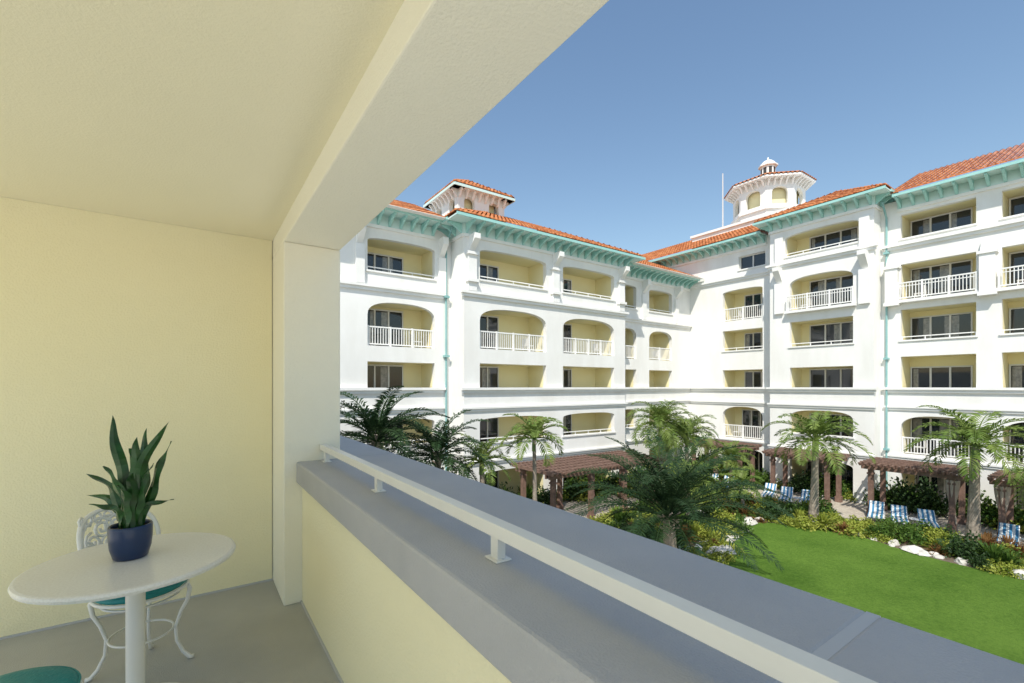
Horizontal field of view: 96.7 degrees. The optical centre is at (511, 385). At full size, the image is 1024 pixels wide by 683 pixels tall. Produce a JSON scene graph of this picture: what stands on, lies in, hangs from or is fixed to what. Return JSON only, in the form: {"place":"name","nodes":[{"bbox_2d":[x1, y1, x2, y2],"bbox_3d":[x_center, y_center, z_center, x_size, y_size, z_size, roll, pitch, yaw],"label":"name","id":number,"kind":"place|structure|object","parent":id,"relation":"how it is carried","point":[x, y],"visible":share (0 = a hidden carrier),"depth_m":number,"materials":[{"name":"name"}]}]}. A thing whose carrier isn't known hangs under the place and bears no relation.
{"place":"outdoors","nodes":[
{"label":"outdoors","id":0,"kind":"place"},
{"bbox_2d":[0,0,1023,682],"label":"hotel balcony","id":1,"kind":"structure","parent":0,"point":[196,196],"depth_m":2.36,"materials":[{"name":"beige paint"}]},
{"bbox_2d":[394,0,1023,260],"label":"sky","id":2,"kind":"structure","parent":0,"point":[625,136],"materials":[{"name":"blue"}]},
{"bbox_2d":[546,478,1023,545],"bbox_3d":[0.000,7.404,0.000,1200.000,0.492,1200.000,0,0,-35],"label":"ground","id":3,"kind":"structure","parent":0,"point":[845,508],"depth_m":26.17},
{"bbox_2d":[339,179,704,502],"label":"hotel building","id":4,"kind":"structure","parent":3,"relation":"on","point":[462,295],"depth_m":27.18,"materials":[{"name":"white paint"}]},
{"bbox_2d":[511,450,665,518],"bbox_3d":[4.527,5.660,25.876,8.660,2.980,3.800,0,0,-35],"label":"pergola","id":5,"kind":"object","parent":3,"relation":"on","point":[560,468],"visible":0.61,"depth_m":24.57,"materials":[{"name":"brown wood"}]},
{"bbox_2d":[625,399,701,471],"bbox_3d":[8.814,3.985,26.835,4.225,6.343,4.152,0,0,-35],"label":"palm tree","id":6,"kind":"object","parent":3,"relation":"on","point":[661,413],"visible":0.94,"depth_m":26.27,"materials":[{"name":"green plant"}]},
{"bbox_2d":[648,430,684,459],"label":"palm tree","id":7,"kind":"object","parent":3,"relation":"on","point":[666,446],"visible":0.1,"depth_m":33.51,"materials":[{"name":"green plant"}]},
{"bbox_2d":[654,414,720,461],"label":"palm tree","id":8,"kind":"object","parent":3,"relation":"on","point":[695,431],"visible":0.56,"depth_m":27.10,"materials":[{"name":"green plant"}]},
{"bbox_2d":[691,439,762,487],"bbox_3d":[15.622,5.660,33.828,3.000,2.980,4.460,0,0,-35],"label":"pergola","id":9,"kind":"object","parent":3,"relation":"on","point":[752,458],"visible":0.34,"depth_m":32.80,"materials":[{"name":"brown wood"}]},
{"bbox_2d":[705,440,755,489],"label":"palm tree","id":10,"kind":"object","parent":3,"relation":"on","point":[728,452],"visible":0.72,"depth_m":28.01,"materials":[{"name":"green plant"}]},
{"bbox_2d":[494,451,1023,578],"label":"garden foliage","id":11,"kind":"object","parent":3,"relation":"on","point":[987,552],"visible":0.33,"depth_m":22.92,"materials":[{"name":"green plant"}]},
{"bbox_2d":[762,483,776,497],"bbox_3d":[16.178,6.720,28.659,0.702,0.875,1.920,0,0,38],"label":"sun lounger","id":12,"kind":"object","parent":3,"relation":"on","point":[771,486],"visible":0.52,"depth_m":28.95,"materials":[{"name":"fabric"}]},
{"bbox_2d":[778,486,793,502],"bbox_3d":[16.645,6.720,27.643,0.702,0.875,1.920,0,0,35],"label":"sun lounger","id":13,"kind":"object","parent":3,"relation":"on","point":[787,491],"visible":0.62,"depth_m":27.94,"materials":[{"name":"fabric"}]},
{"bbox_2d":[799,489,809,501],"bbox_3d":[17.358,6.720,26.800,0.702,0.875,1.920,0,0,38],"label":"sun lounger","id":14,"kind":"object","parent":3,"relation":"on","point":[804,494],"visible":0.24,"depth_m":27.27,"materials":[{"name":"fabric"}]},
{"bbox_2d":[762,447,849,505],"bbox_3d":[18.593,5.660,28.889,3.000,2.980,3.960,0,0,-35],"label":"pergola","id":15,"kind":"object","parent":3,"relation":"on","point":[772,460],"visible":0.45,"depth_m":28.11,"materials":[{"name":"brown wood"}]},
{"bbox_2d":[635,518,1017,574],"bbox_3d":[11.411,7.154,17.655,20.229,0.001,35.471,0,0,-65],"label":"planting bed","id":16,"kind":"object","parent":3,"relation":"on","point":[951,559],"visible":0.01,"depth_m":20.16,"materials":[{"name":"brown soil"}]},
{"bbox_2d":[340,385,450,468],"bbox_3d":[-4.945,3.571,16.956,5.265,7.182,5.191,0,0,-5],"label":"palm tree","id":17,"kind":"object","parent":16,"relation":"on","point":[374,423],"visible":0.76,"depth_m":16.59,"materials":[{"name":"green plant"}]},
{"bbox_2d":[387,409,495,480],"bbox_3d":[-3.127,4.067,18.288,4.567,6.185,4.850,0,0,-35],"label":"palm tree","id":18,"kind":"object","parent":16,"relation":"on","point":[438,445],"visible":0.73,"depth_m":17.82,"materials":[{"name":"green plant"}]},
{"bbox_2d":[448,432,516,485],"bbox_3d":[-1.384,4.605,20.117,3.120,5.106,3.148,0,0,-35],"label":"palm tree","id":19,"kind":"object","parent":16,"relation":"on","point":[483,451],"visible":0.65,"depth_m":19.87,"materials":[{"name":"green plant"}]},
{"bbox_2d":[500,413,568,500],"bbox_3d":[0.977,4.158,19.607,3.040,6.002,2.997,0,0,-35],"label":"palm tree","id":20,"kind":"object","parent":16,"relation":"on","point":[536,428],"visible":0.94,"depth_m":19.33,"materials":[{"name":"green plant"}]},
{"bbox_2d":[564,429,794,570],"bbox_3d":[5.744,4.508,16.597,7.752,5.348,8.266,0,0,-35],"label":"palm tree","id":21,"kind":"object","parent":16,"relation":"on","point":[668,497],"visible":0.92,"depth_m":16.28,"materials":[{"name":"green plant"}]},
{"bbox_2d":[659,457,724,513],"bbox_3d":[8.963,5.478,23.125,3.214,3.372,3.404,0,0,44],"label":"palm tree","id":22,"kind":"object","parent":16,"relation":"on","point":[706,482],"visible":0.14,"depth_m":22.71,"materials":[{"name":"green plant"}]},
{"bbox_2d":[715,466,763,505],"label":"palm tree","id":23,"kind":"object","parent":16,"relation":"on","point":[739,476],"visible":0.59,"depth_m":25.13,"materials":[{"name":"green plant"}]},
{"bbox_2d":[761,411,876,519],"bbox_3d":[15.651,4.237,23.433,4.360,5.858,4.670,0,0,3],"label":"palm tree","id":24,"kind":"object","parent":16,"relation":"on","point":[812,429],"visible":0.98,"depth_m":23.39,"materials":[{"name":"green plant"}]},
{"bbox_2d":[637,510,1023,579],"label":"garden rocks","id":25,"kind":"object","parent":16,"relation":"on","point":[915,549],"visible":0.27,"depth_m":19.40,"materials":[{"name":"stone"}]},
{"bbox_2d":[867,500,884,519],"bbox_3d":[19.332,6.720,24.154,0.702,0.875,1.920,0,0,41],"label":"sun lounger","id":26,"kind":"object","parent":3,"relation":"on","point":[876,508],"visible":0.81,"depth_m":24.36,"materials":[{"name":"fabric"}]},
{"bbox_2d":[890,504,908,523],"bbox_3d":[19.824,6.720,23.277,0.702,0.875,1.920,0,0,38],"label":"sun lounger","id":27,"kind":"object","parent":3,"relation":"on","point":[898,511],"visible":0.62,"depth_m":23.60,"materials":[{"name":"fabric"}]},
{"bbox_2d":[858,457,968,531],"bbox_3d":[21.608,5.660,24.408,3.200,2.980,4.160,0,0,-35],"label":"pergola","id":28,"kind":"object","parent":3,"relation":"on","point":[955,486],"visible":0.86,"depth_m":23.59,"materials":[{"name":"wood"}]},
{"bbox_2d":[909,517,918,524],"bbox_3d":[20.392,6.935,23.007,0.520,0.454,0.520,0,0,-35],"label":"side table","id":29,"kind":"object","parent":3,"relation":"on","point":[913,518],"visible":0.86,"depth_m":23.04,"materials":[{"name":"white plastic"}]},
{"bbox_2d":[917,509,939,530],"bbox_3d":[20.538,6.720,22.433,0.702,0.875,1.920,0,0,35],"label":"sun lounger","id":30,"kind":"object","parent":3,"relation":"on","point":[929,515],"visible":0.57,"depth_m":22.82,"materials":[{"name":"fabric"}]},
{"bbox_2d":[903,405,1023,540],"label":"palm tree","id":31,"kind":"object","parent":3,"relation":"on","point":[980,435],"visible":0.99,"depth_m":20.09,"materials":[{"name":"green plant"}]},
{"bbox_2d":[986,444,1023,503],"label":"palm tree","id":32,"kind":"object","parent":3,"relation":"on","point":[1017,474],"visible":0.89,"depth_m":18.89,"materials":[{"name":"green plant"}]},
{"bbox_2d":[987,470,1023,536],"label":"pergola","id":33,"kind":"object","parent":3,"relation":"on","point":[1003,493],"visible":0.66,"depth_m":21.12,"materials":[{"name":"wood"}]},
{"bbox_2d":[996,522,1020,545],"bbox_3d":[22.002,6.720,20.166,1.920,0.875,0.702,0,0,-41],"label":"sun lounger","id":34,"kind":"object","parent":3,"relation":"on","point":[1013,530],"visible":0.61,"depth_m":20.45,"materials":[{"name":"blue fabric"}]},
{"bbox_2d":[642,143,1023,513],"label":"hotel building","id":35,"kind":"structure","parent":0,"point":[879,313],"depth_m":27.89,"materials":[{"name":"white paint"}]},
{"bbox_2d":[722,173,723,226],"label":"antenna mast","id":36,"kind":"object","parent":35,"relation":"on","point":[722,204],"visible":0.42,"depth_m":41.52,"materials":[{"name":"white metal"}]},
{"bbox_2d":[725,522,1023,664],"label":"lawn","id":37,"kind":"structure","parent":0,"point":[978,609],"depth_m":16.48,"materials":[{"name":"green plant"}]},
{"bbox_3d":[-8.762,2.775,2.166,14.530,8.750,32.000,0,0,-35],"label":"hotel","id":38,"kind":"object","parent":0,"visible":0},
{"bbox_2d":[0,666,82,682],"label":"metal chair","id":39,"kind":"object","parent":38,"relation":"on","point":[55,674],"visible":1,"depth_m":1.66,"materials":[{"name":"teal fabric"}]},
{"bbox_2d":[8,532,235,682],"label":"bistro table","id":40,"kind":"object","parent":38,"relation":"on","point":[92,574],"visible":0.98,"depth_m":2.05,"materials":[{"name":"stone"}]},
{"bbox_2d":[87,416,173,561],"bbox_3d":[-1.838,0.474,2.153,0.405,0.671,0.187,0,0,2],"label":"potted snake plant","id":41,"kind":"object","parent":40,"relation":"on","point":[129,504],"visible":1,"depth_m":2.15,"materials":[{"name":"green plant"}]},
{"bbox_2d":[76,508,193,682],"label":"metal chair","id":42,"kind":"object","parent":38,"relation":"on","point":[86,542],"visible":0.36,"depth_m":2.44,"materials":[{"name":"white metal"}]},
{"bbox_2d":[320,444,877,682],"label":"balcony railing","id":43,"kind":"object","parent":38,"relation":"on","point":[776,659],"visible":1,"depth_m":0.94,"materials":[{"name":"white metal"}]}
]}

